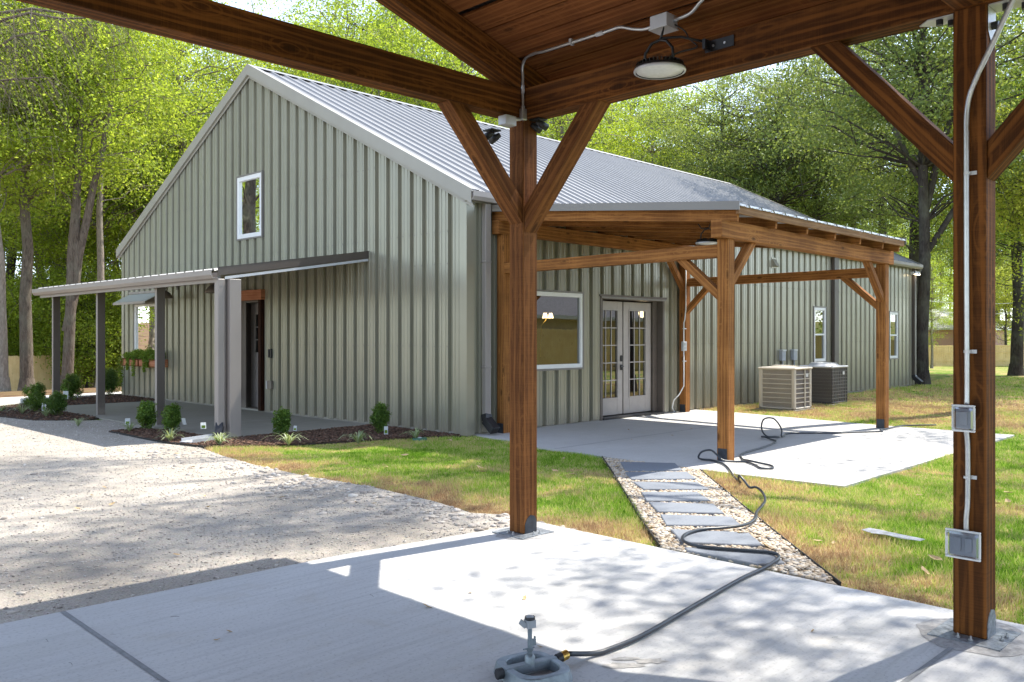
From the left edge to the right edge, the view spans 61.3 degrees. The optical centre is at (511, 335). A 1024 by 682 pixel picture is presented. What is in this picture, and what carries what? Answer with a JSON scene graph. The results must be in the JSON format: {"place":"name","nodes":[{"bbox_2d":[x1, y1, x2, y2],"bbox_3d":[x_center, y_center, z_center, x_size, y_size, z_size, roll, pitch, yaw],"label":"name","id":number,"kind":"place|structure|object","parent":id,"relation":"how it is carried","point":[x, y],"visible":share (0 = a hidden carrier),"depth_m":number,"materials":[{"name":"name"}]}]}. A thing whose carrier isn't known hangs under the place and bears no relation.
{"place":"outdoors","nodes":[
{"label":"outdoors","id":0,"kind":"place"},
{"bbox_2d":[61,400,364,437],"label":"porch slab","id":1,"kind":"structure","parent":0,"point":[252,421],"depth_m":15.59,"materials":[{"name":"concrete"}]},
{"bbox_2d":[32,251,368,436],"bbox_3d":[-6.155,0.039,16.250,7.870,2.942,2.855,0,0,44],"label":"porch","id":2,"kind":"object","parent":1,"relation":"on","point":[227,355],"visible":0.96,"depth_m":13.57,"materials":[{"name":"grey metal"}]},
{"bbox_2d":[0,320,1023,624],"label":"ground","id":3,"kind":"structure","parent":0,"point":[940,372],"depth_m":8.10,"materials":[{"name":"green plant"}]},
{"bbox_2d":[0,19,36,292],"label":"woodland tree","id":4,"kind":"object","parent":3,"relation":"on","point":[11,266],"depth_m":55.84,"materials":[{"name":"green plant"}]},
{"bbox_2d":[6,268,46,355],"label":"sapling","id":5,"kind":"object","parent":3,"relation":"on","point":[11,328],"visible":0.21,"depth_m":47.22,"materials":[{"name":"green plant"}]},
{"bbox_2d":[0,391,121,405],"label":"walkway","id":6,"kind":"structure","parent":3,"relation":"on","point":[10,400],"depth_m":20.46,"materials":[{"name":"concrete"}]},
{"bbox_2d":[6,250,121,387],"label":"sapling","id":7,"kind":"object","parent":3,"relation":"on","point":[85,361],"visible":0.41,"depth_m":46.83,"materials":[{"name":"green plant"}]},
{"bbox_2d":[7,276,121,386],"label":"sapling","id":8,"kind":"object","parent":3,"relation":"on","point":[77,324],"visible":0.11,"depth_m":47.94,"materials":[{"name":"green plant"}]},
{"bbox_2d":[8,355,121,390],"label":"picket fence","id":9,"kind":"object","parent":3,"relation":"on","point":[40,374],"visible":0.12,"depth_m":46.09,"materials":[{"name":"brown wood"}]},
{"bbox_2d":[0,6,133,322],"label":"woodland tree","id":10,"kind":"object","parent":3,"relation":"on","point":[37,268],"visible":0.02,"depth_m":51.74,"materials":[{"name":"green plant"}]},
{"bbox_2d":[6,194,131,287],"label":"woodland tree","id":11,"kind":"object","parent":3,"relation":"on","point":[91,255],"depth_m":56.23,"materials":[{"name":"green plant"}]},
{"bbox_2d":[0,131,148,368],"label":"woodland tree","id":12,"kind":"object","parent":3,"relation":"on","point":[52,243],"visible":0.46,"depth_m":47.60,"materials":[{"name":"green plant"}]},
{"bbox_2d":[0,0,149,391],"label":"broadleaf tree","id":13,"kind":"object","parent":3,"relation":"on","point":[5,384],"visible":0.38,"depth_m":27.37,"materials":[{"name":"green plant"}]},
{"bbox_2d":[36,292,121,382],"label":"sapling","id":14,"kind":"object","parent":3,"relation":"on","point":[115,351],"visible":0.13,"depth_m":49.08,"materials":[{"name":"green plant"}]},
{"bbox_2d":[0,2,177,390],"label":"broadleaf tree","id":15,"kind":"object","parent":3,"relation":"on","point":[26,373],"visible":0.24,"depth_m":29.36,"materials":[{"name":"green plant"}]},
{"bbox_2d":[0,0,179,161],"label":"overhanging tree","id":16,"kind":"object","parent":3,"relation":"on","point":[22,35],"visible":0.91,"depth_m":17.84,"materials":[{"name":"green plant"}]},
{"bbox_2d":[0,81,182,282],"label":"woodland tree","id":17,"kind":"object","parent":3,"relation":"on","point":[7,240],"visible":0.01,"depth_m":52.90,"materials":[{"name":"green plant"}]},
{"bbox_2d":[5,28,206,387],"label":"woodland tree","id":18,"kind":"object","parent":3,"relation":"on","point":[107,221],"visible":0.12,"depth_m":47.31,"materials":[{"name":"green plant"}]},
{"bbox_2d":[0,0,229,385],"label":"broadleaf tree","id":19,"kind":"object","parent":3,"relation":"on","point":[77,238],"visible":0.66,"depth_m":28.37,"materials":[{"name":"green plant"}]},
{"bbox_2d":[8,16,223,387],"bbox_3d":[-15.621,-6.610,33.034,8.794,17.958,8.527,0,0,44],"label":"broadleaf tree","id":20,"kind":"object","parent":3,"relation":"on","point":[100,251],"visible":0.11,"depth_m":32.94,"materials":[{"name":"green plant"}]},
{"bbox_2d":[62,91,184,257],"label":"broadleaf tree","id":21,"kind":"object","parent":3,"relation":"on","point":[137,203],"visible":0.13,"depth_m":49.46,"materials":[{"name":"green plant"}]},
{"bbox_2d":[85,100,196,255],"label":"broadleaf tree","id":22,"kind":"object","parent":3,"relation":"on","point":[140,189],"visible":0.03,"depth_m":50.93,"materials":[{"name":"green plant"}]},
{"bbox_2d":[91,52,229,271],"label":"woodland tree","id":23,"kind":"object","parent":3,"relation":"on","point":[185,117],"depth_m":59.33,"materials":[{"name":"green plant"}]},
{"bbox_2d":[70,0,276,242],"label":"woodland tree","id":24,"kind":"object","parent":3,"relation":"on","point":[178,146],"visible":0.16,"depth_m":49.39,"materials":[{"name":"green plant"}]},
{"bbox_2d":[111,30,235,126],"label":"woodland tree","id":25,"kind":"object","parent":3,"relation":"on","point":[195,78],"visible":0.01,"depth_m":63.67,"materials":[{"name":"green plant"}]},
{"bbox_2d":[150,40,250,123],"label":"woodland tree","id":26,"kind":"object","parent":3,"relation":"on","point":[214,74],"visible":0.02,"depth_m":66.30,"materials":[{"name":"green plant"}]},
{"bbox_2d":[0,394,464,447],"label":"bark mulch","id":27,"kind":"object","parent":3,"relation":"on","point":[316,436],"visible":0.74,"depth_m":13.11,"materials":[{"name":"brown wood"}]},
{"bbox_2d":[22,383,46,411],"bbox_3d":[-9.369,1.210,16.980,0.468,0.602,0.433,0,0,44],"label":"boxwood bush","id":28,"kind":"object","parent":27,"relation":"on","point":[36,393],"visible":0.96,"depth_m":16.91,"materials":[{"name":"green plant"}]},
{"bbox_2d":[40,390,67,415],"bbox_3d":[-8.537,1.275,16.129,0.436,0.505,0.405,0,0,44],"label":"boxwood bush","id":29,"kind":"object","parent":27,"relation":"on","point":[56,401],"visible":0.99,"depth_m":16.09,"materials":[{"name":"green plant"}]},
{"bbox_2d":[60,373,83,399],"bbox_3d":[-10.200,1.200,19.969,0.525,0.683,0.514,0,0,44],"label":"boxwood bush","id":30,"kind":"object","parent":27,"relation":"on","point":[70,384],"visible":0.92,"depth_m":19.94,"materials":[{"name":"green plant"}]},
{"bbox_2d":[105,368,120,395],"bbox_3d":[-10.139,1.173,21.674,0.563,0.805,0.569,0,0,44],"label":"boxwood bush","id":31,"kind":"object","parent":27,"relation":"on","point":[111,381],"visible":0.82,"depth_m":21.63,"materials":[{"name":"green plant"}]},
{"bbox_2d":[136,400,157,428],"bbox_3d":[-5.870,1.286,13.843,0.395,0.509,0.411,0,0,44],"label":"boxwood bush","id":32,"kind":"object","parent":27,"relation":"on","point":[146,417],"visible":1,"depth_m":13.81,"materials":[{"name":"green plant"}]},
{"bbox_2d":[160,402,181,430],"bbox_3d":[-5.308,1.293,13.467,0.392,0.512,0.375,0,0,44],"label":"boxwood bush","id":33,"kind":"object","parent":27,"relation":"on","point":[171,416],"visible":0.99,"depth_m":13.45,"materials":[{"name":"green plant"}]},
{"bbox_2d":[271,406,291,434],"bbox_3d":[-3.460,1.296,12.932,0.378,0.501,0.357,0,0,44],"label":"boxwood bush","id":34,"kind":"object","parent":27,"relation":"on","point":[281,421],"visible":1,"depth_m":12.87,"materials":[{"name":"green plant"}]},
{"bbox_2d":[369,402,391,432],"bbox_3d":[-2.006,1.256,13.262,0.373,0.510,0.299,0,0,4],"label":"boxwood bush","id":35,"kind":"object","parent":27,"relation":"on","point":[379,419],"visible":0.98,"depth_m":13.18,"materials":[{"name":"green plant"}]},
{"bbox_2d":[175,9,305,134],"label":"woodland tree","id":36,"kind":"object","parent":3,"relation":"on","point":[268,67],"visible":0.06,"depth_m":64.44,"materials":[{"name":"green plant"}]},
{"bbox_2d":[191,0,353,113],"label":"woodland tree","id":37,"kind":"object","parent":3,"relation":"on","point":[283,70],"visible":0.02,"depth_m":69.86,"materials":[{"name":"green plant"}]},
{"bbox_2d":[0,417,576,623],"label":"gravel drive","id":38,"kind":"structure","parent":3,"relation":"on","point":[70,598],"depth_m":7.07,"materials":[{"name":"gravel"}]},
{"bbox_2d":[269,0,437,109],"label":"woodland tree","id":39,"kind":"object","parent":3,"relation":"on","point":[340,28],"visible":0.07,"depth_m":65.93,"materials":[{"name":"green plant"}]},
{"bbox_2d":[278,0,438,97],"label":"woodland tree","id":40,"kind":"object","parent":3,"relation":"on","point":[344,17],"visible":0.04,"depth_m":87.29,"materials":[{"name":"green plant"}]},
{"bbox_2d":[299,14,463,109],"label":"woodland tree","id":41,"kind":"object","parent":3,"relation":"on","point":[386,46],"visible":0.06,"depth_m":63.08,"materials":[{"name":"green plant"}]},
{"bbox_2d":[299,0,477,109],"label":"woodland tree","id":42,"kind":"object","parent":3,"relation":"on","point":[363,11],"visible":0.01,"depth_m":81.44,"materials":[{"name":"green plant"}]},
{"bbox_2d":[327,17,497,123],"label":"woodland tree","id":43,"kind":"object","parent":3,"relation":"on","point":[423,54],"visible":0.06,"depth_m":66.42,"materials":[{"name":"green plant"}]},
{"bbox_2d":[368,21,569,133],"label":"woodland tree","id":44,"kind":"object","parent":3,"relation":"on","point":[489,120],"visible":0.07,"depth_m":66.18,"materials":[{"name":"green plant"}]},
{"bbox_2d":[0,522,1023,681],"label":"carport slab","id":45,"kind":"structure","parent":3,"relation":"on","point":[330,619],"depth_m":4.48,"materials":[{"name":"concrete"}]},
{"bbox_2d":[61,611,953,681],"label":"slab joint","id":46,"kind":"object","parent":45,"relation":"on","point":[163,679],"visible":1,"depth_m":4.02,"materials":[{"name":"grey concrete"}]},
{"bbox_2d":[15,0,1023,656],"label":"carport","id":47,"kind":"object","parent":45,"relation":"on","point":[497,42],"visible":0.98,"depth_m":5.26,"materials":[{"name":"brown wood"}]},
{"bbox_2d":[519,26,649,120],"bbox_3d":[0.475,-1.830,5.965,0.085,0.460,1.258,0,0,-42],"label":"conduit","id":48,"kind":"object","parent":47,"relation":"attached to","point":[523,110],"visible":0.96,"depth_m":6.11,"materials":[{"name":"grey metal"}]},
{"bbox_2d":[648,11,678,34],"bbox_3d":[0.965,-1.970,5.453,0.162,0.089,0.133,0,0,44],"label":"junction box","id":49,"kind":"object","parent":47,"relation":"attached to","point":[668,21],"visible":0.94,"depth_m":5.42,"materials":[{"name":"grey metal"}]},
{"bbox_2d":[702,34,733,52],"bbox_3d":[1.245,-1.778,5.250,0.200,0.065,0.071,0,0,44],"label":"lamp bracket","id":50,"kind":"object","parent":47,"relation":"attached to","point":[716,44],"visible":1,"depth_m":5.27,"materials":[{"name":"black metal"}]},
{"bbox_2d":[634,24,701,79],"bbox_3d":[0.934,-1.781,5.303,0.369,0.344,0.344,0,0,44],"label":"bay lamp","id":51,"kind":"object","parent":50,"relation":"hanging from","point":[665,67],"visible":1,"depth_m":5.28,"materials":[{"name":"black metal"}]},
{"bbox_2d":[920,14,952,26],"bbox_3d":[2.203,-1.605,4.460,0.193,0.034,0.123,0,0,44],"label":"security light","id":52,"kind":"object","parent":47,"relation":"attached to","point":[941,21],"visible":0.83,"depth_m":4.43,"materials":[{"name":"metal"}]},
{"bbox_2d":[945,528,980,561],"bbox_3d":[2.221,1.028,4.251,0.163,0.143,0.088,0,0,44],"label":"outlet cover","id":53,"kind":"object","parent":47,"relation":"attached to","point":[964,543],"visible":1,"depth_m":4.24,"materials":[{"name":"grey plastic"}]},
{"bbox_2d":[952,404,974,432],"bbox_3d":[2.223,0.407,4.249,0.108,0.133,0.087,0,0,44],"label":"outlet cover","id":54,"kind":"object","parent":47,"relation":"attached to","point":[965,416],"visible":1,"depth_m":4.24,"materials":[{"name":"grey plastic"}]},
{"bbox_2d":[963,0,1015,530],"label":"conduit","id":55,"kind":"object","parent":47,"relation":"attached to","point":[968,476],"visible":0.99,"depth_m":4.25,"materials":[{"name":"metal"}]},
{"bbox_2d":[988,0,1023,38],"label":"corner bracket","id":56,"kind":"object","parent":47,"relation":"attached to","point":[998,7],"visible":0.69,"depth_m":4.25,"materials":[{"name":"metal"}]},
{"bbox_2d":[493,615,572,681],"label":"sprinkler","id":57,"kind":"object","parent":45,"relation":"on","point":[516,667],"visible":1,"depth_m":3.81,"materials":[{"name":"metal"}]},
{"bbox_2d":[602,656,666,668],"bbox_3d":[0.558,1.497,3.969,0.322,0.001,0.134,0,0,-12],"label":"wet patch","id":58,"kind":"object","parent":45,"relation":"on","point":[626,665],"visible":1,"depth_m":3.96,"materials":[{"name":"liquid"}]},
{"bbox_2d":[125,384,911,437],"bbox_3d":[1.215,1.583,23.962,12.620,0.235,18.520,0,0,44],"label":"foundation","id":59,"kind":"object","parent":3,"relation":"on","point":[355,421],"visible":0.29,"depth_m":16.11,"materials":[{"name":"concrete"}]},
{"bbox_2d":[116,64,923,435],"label":"metal house","id":60,"kind":"structure","parent":59,"relation":"on","point":[276,166],"depth_m":16.27,"materials":[{"name":"green paint"}]},
{"bbox_2d":[113,290,154,304],"bbox_3d":[-8.938,-0.897,20.623,1.850,0.325,0.430,0,0,44],"label":"metal awning","id":61,"kind":"object","parent":60,"relation":"attached to","point":[137,298],"visible":0.8,"depth_m":20.58,"materials":[{"name":"grey metal"}]},
{"bbox_2d":[115,345,167,390],"bbox_3d":[-8.839,0.800,20.520,2.332,1.170,0.414,0,0,44],"label":"window box","id":62,"kind":"object","parent":60,"relation":"attached to","point":[138,357],"visible":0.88,"depth_m":20.46,"materials":[{"name":"red wood"}]},
{"bbox_2d":[134,302,154,352],"bbox_3d":[-8.764,-0.135,20.739,1.324,1.294,0.082,0,0,44],"label":"window","id":63,"kind":"structure","parent":60,"relation":"in","point":[144,313],"depth_m":20.83,"materials":[{"name":"glass"}]},
{"bbox_2d":[236,170,264,240],"bbox_3d":[-5.247,-2.585,17.342,1.024,1.314,0.082,0,0,44],"label":"window","id":64,"kind":"structure","parent":60,"relation":"in","point":[250,188],"depth_m":17.32,"materials":[{"name":"white plastic"}]},
{"bbox_2d":[251,303,257,406],"bbox_3d":[-5.067,0.405,17.586,0.900,2.130,0.040,0,0,44],"label":"front door","id":65,"kind":"structure","parent":60,"relation":"in","point":[254,306],"depth_m":17.78,"materials":[{"name":"brown glass"}]},
{"bbox_2d":[537,289,583,370],"bbox_3d":[0.677,-0.082,14.334,0.082,1.329,1.544,0,0,44],"label":"window","id":66,"kind":"structure","parent":60,"relation":"in","point":[560,314],"depth_m":14.46,"materials":[{"name":"glass"}]},
{"bbox_2d":[603,301,623,415],"bbox_3d":[1.769,0.415,15.674,0.111,2.070,0.825,0,0,44],"label":"french door","id":67,"kind":"structure","parent":60,"relation":"in","point":[612,310],"depth_m":15.79,"materials":[{"name":"white glass"}]},
{"bbox_2d":[624,302,650,413],"bbox_3d":[2.355,0.415,16.324,0.052,2.070,0.885,0,0,44],"label":"french door","id":68,"kind":"structure","parent":60,"relation":"in","point":[637,316],"depth_m":16.34,"materials":[{"name":"white glass"}]},
{"bbox_2d":[813,306,826,362],"bbox_3d":[7.651,-0.020,21.556,0.082,1.404,0.724,0,0,44],"label":"window","id":69,"kind":"structure","parent":60,"relation":"in","point":[819,312],"depth_m":21.60,"materials":[{"name":"glass"}]},
{"bbox_2d":[889,311,898,358],"bbox_3d":[11.045,-0.005,25.070,0.082,1.394,0.694,0,0,44],"label":"window","id":70,"kind":"structure","parent":60,"relation":"in","point":[893,315],"depth_m":25.13,"materials":[{"name":"glass"}]},
{"bbox_2d":[537,101,656,157],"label":"woodland tree","id":71,"kind":"object","parent":3,"relation":"on","point":[560,123],"visible":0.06,"depth_m":56.58,"materials":[{"name":"green plant"}]},
{"bbox_2d":[543,92,683,160],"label":"woodland tree","id":72,"kind":"object","parent":3,"relation":"on","point":[619,111],"visible":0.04,"depth_m":60.38,"materials":[{"name":"green plant"}]},
{"bbox_2d":[601,84,696,165],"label":"woodland tree","id":73,"kind":"object","parent":3,"relation":"on","point":[646,108],"visible":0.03,"depth_m":81.85,"materials":[{"name":"green plant"}]},
{"bbox_2d":[586,85,740,179],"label":"woodland tree","id":74,"kind":"object","parent":3,"relation":"on","point":[636,139],"visible":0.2,"depth_m":50.83,"materials":[{"name":"green plant"}]},
{"bbox_2d":[621,73,755,179],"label":"woodland tree","id":75,"kind":"object","parent":3,"relation":"on","point":[700,88],"visible":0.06,"depth_m":57.16,"materials":[{"name":"green plant"}]},
{"bbox_2d":[627,65,824,207],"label":"woodland tree","id":76,"kind":"object","parent":3,"relation":"on","point":[722,86],"visible":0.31,"depth_m":46.17,"materials":[{"name":"green plant"}]},
{"bbox_2d":[474,410,1014,487],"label":"patio slab","id":77,"kind":"structure","parent":3,"relation":"on","point":[843,460],"depth_m":11.88,"materials":[{"name":"concrete"}]},
{"bbox_2d":[491,201,905,460],"bbox_3d":[3.069,-0.247,13.650,4.388,3.495,5.981,0,0,44],"label":"patio cover","id":78,"kind":"object","parent":77,"relation":"on","point":[665,226],"visible":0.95,"depth_m":12.36,"materials":[{"name":"brown wood"}]},
{"bbox_2d":[569,417,935,656],"bbox_3d":[3.003,1.367,9.679,2.026,0.309,12.666,0,0,31],"label":"garden hose","id":79,"kind":"object","parent":77,"relation":"on","point":[655,627],"visible":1,"depth_m":5.97,"materials":[{"name":"rubber"}]},
{"bbox_2d":[699,468,841,585],"bbox_3d":[2.037,1.520,7.452,0.027,0.060,4.452,0,0,1],"label":"edging","id":80,"kind":"object","parent":3,"relation":"on","point":[837,581],"visible":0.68,"depth_m":6.10,"materials":[{"name":"black metal"}]},
{"bbox_2d":[662,54,905,229],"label":"woodland tree","id":81,"kind":"object","parent":3,"relation":"on","point":[779,199],"visible":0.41,"depth_m":43.26,"materials":[{"name":"green plant"}]},
{"bbox_2d":[757,365,814,411],"bbox_3d":[5.583,1.077,17.659,0.860,0.927,0.840,0,0,44],"label":"condenser","id":82,"kind":"object","parent":3,"relation":"on","point":[784,387],"visible":1,"depth_m":17.41,"materials":[{"name":"metal"}]},
{"bbox_2d":[710,43,905,228],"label":"woodland tree","id":83,"kind":"object","parent":3,"relation":"on","point":[814,213],"visible":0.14,"depth_m":44.50,"materials":[{"name":"green plant"}]},
{"bbox_2d":[799,362,847,405],"bbox_3d":[6.901,1.071,19.139,0.820,0.938,0.880,0,0,44],"label":"condenser","id":84,"kind":"object","parent":3,"relation":"on","point":[829,383],"visible":0.86,"depth_m":18.82,"materials":[{"name":"metal"}]},
{"bbox_2d":[756,88,943,249],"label":"woodland tree","id":85,"kind":"object","parent":3,"relation":"on","point":[855,206],"visible":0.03,"depth_m":48.01,"materials":[{"name":"green plant"}]},
{"bbox_2d":[773,29,950,257],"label":"woodland tree","id":86,"kind":"object","parent":3,"relation":"on","point":[825,175],"visible":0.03,"depth_m":43.85,"materials":[{"name":"green plant"}]},
{"bbox_2d":[723,7,1023,384],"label":"oak tree","id":87,"kind":"object","parent":3,"relation":"on","point":[939,58],"visible":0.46,"depth_m":26.69,"materials":[{"name":"green plant"}]},
{"bbox_2d":[782,27,1022,308],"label":"oak tree","id":88,"kind":"object","parent":3,"relation":"on","point":[913,253],"visible":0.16,"depth_m":35.91,"materials":[{"name":"green plant"}]},
{"bbox_2d":[908,213,952,304],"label":"yard tree","id":89,"kind":"object","parent":3,"relation":"on","point":[948,262],"visible":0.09,"depth_m":99.44,"materials":[{"name":"green plant"}]},
{"bbox_2d":[838,8,1023,375],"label":"oak tree","id":90,"kind":"object","parent":3,"relation":"on","point":[1016,366],"visible":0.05,"depth_m":32.80,"materials":[{"name":"green plant"}]},
{"bbox_2d":[928,249,952,367],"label":"yard tree","id":91,"kind":"object","parent":3,"relation":"on","point":[932,317],"visible":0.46,"depth_m":65.91,"materials":[{"name":"green plant"}]},
{"bbox_2d":[879,85,1023,340],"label":"oak tree","id":92,"kind":"object","parent":3,"relation":"on","point":[1014,208],"visible":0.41,"depth_m":26.69,"materials":[{"name":"green plant"}]},
{"bbox_2d":[928,307,1009,356],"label":"neighbour house","id":93,"kind":"structure","parent":3,"relation":"on","point":[944,340],"depth_m":85.18,"materials":[{"name":"brick"}]},
{"bbox_2d":[928,345,1010,365],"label":"picket fence","id":94,"kind":"object","parent":3,"relation":"on","point":[1002,355],"visible":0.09,"depth_m":75.78,"materials":[{"name":"brown wood"}]},
{"bbox_2d":[995,257,1023,344],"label":"yard tree","id":95,"kind":"object","parent":3,"relation":"on","point":[1001,298],"visible":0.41,"depth_m":79.78,"materials":[{"name":"green plant"}]},
{"bbox_2d":[5,0,1023,319],"label":"sky","id":96,"kind":"structure","parent":0,"point":[241,4],"materials":[{"name":"white"}]},
{"bbox_2d":[602,457,836,584],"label":"pebble path","id":97,"kind":"structure","parent":0,"point":[830,581],"depth_m":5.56,"materials":[{"name":"beige gravel"}]},
{"bbox_2d":[620,462,682,471],"bbox_3d":[1.578,1.507,9.823,0.637,0.046,0.649,0,0,2],"label":"stepping stone","id":98,"kind":"object","parent":97,"relation":"on","point":[642,466],"visible":0.73,"depth_m":9.78,"materials":[{"name":"grey stone"}]},
{"bbox_2d":[625,472,695,480],"bbox_3d":[1.571,1.507,9.182,0.692,0.046,0.454,0,0,-2],"label":"stepping stone","id":99,"kind":"object","parent":97,"relation":"on","point":[640,476],"visible":0.78,"depth_m":9.15,"materials":[{"name":"grey stone"}]},
{"bbox_2d":[634,482,708,490],"bbox_3d":[1.569,1.507,8.560,0.676,0.046,0.394,0,0,0],"label":"stepping stone","id":100,"kind":"object","parent":97,"relation":"on","point":[657,486],"visible":0.81,"depth_m":8.50,"materials":[{"name":"grey stone"}]},
{"bbox_2d":[641,492,709,502],"bbox_3d":[1.493,1.507,7.998,0.580,0.046,0.427,0,0,-2],"label":"stepping stone","id":101,"kind":"object","parent":97,"relation":"on","point":[692,497],"visible":0.81,"depth_m":7.92,"materials":[{"name":"grey stone"}]},
{"bbox_2d":[649,502,723,515],"bbox_3d":[1.498,1.507,7.470,0.614,0.046,0.410,0,0,7],"label":"stepping stone","id":102,"kind":"object","parent":97,"relation":"on","point":[685,508],"visible":0.78,"depth_m":7.41,"materials":[{"name":"grey stone"}]},
{"bbox_2d":[660,514,738,527],"bbox_3d":[1.515,1.507,6.961,0.591,0.046,0.392,0,0,3],"label":"stepping stone","id":103,"kind":"object","parent":97,"relation":"on","point":[694,521],"visible":0.68,"depth_m":6.93,"materials":[{"name":"grey stone"}]},
{"bbox_2d":[671,529,763,547],"bbox_3d":[1.501,1.507,6.373,0.645,0.046,0.408,0,0,10],"label":"stepping stone","id":104,"kind":"object","parent":97,"relation":"on","point":[718,538],"visible":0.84,"depth_m":6.31,"materials":[{"name":"grey stone"}]},
{"bbox_2d":[685,547,784,566],"bbox_3d":[1.495,1.507,5.830,0.623,0.046,0.390,0,0,7],"label":"stepping stone","id":105,"kind":"object","parent":97,"relation":"on","point":[749,558],"visible":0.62,"depth_m":5.81,"materials":[{"name":"grey stone"}]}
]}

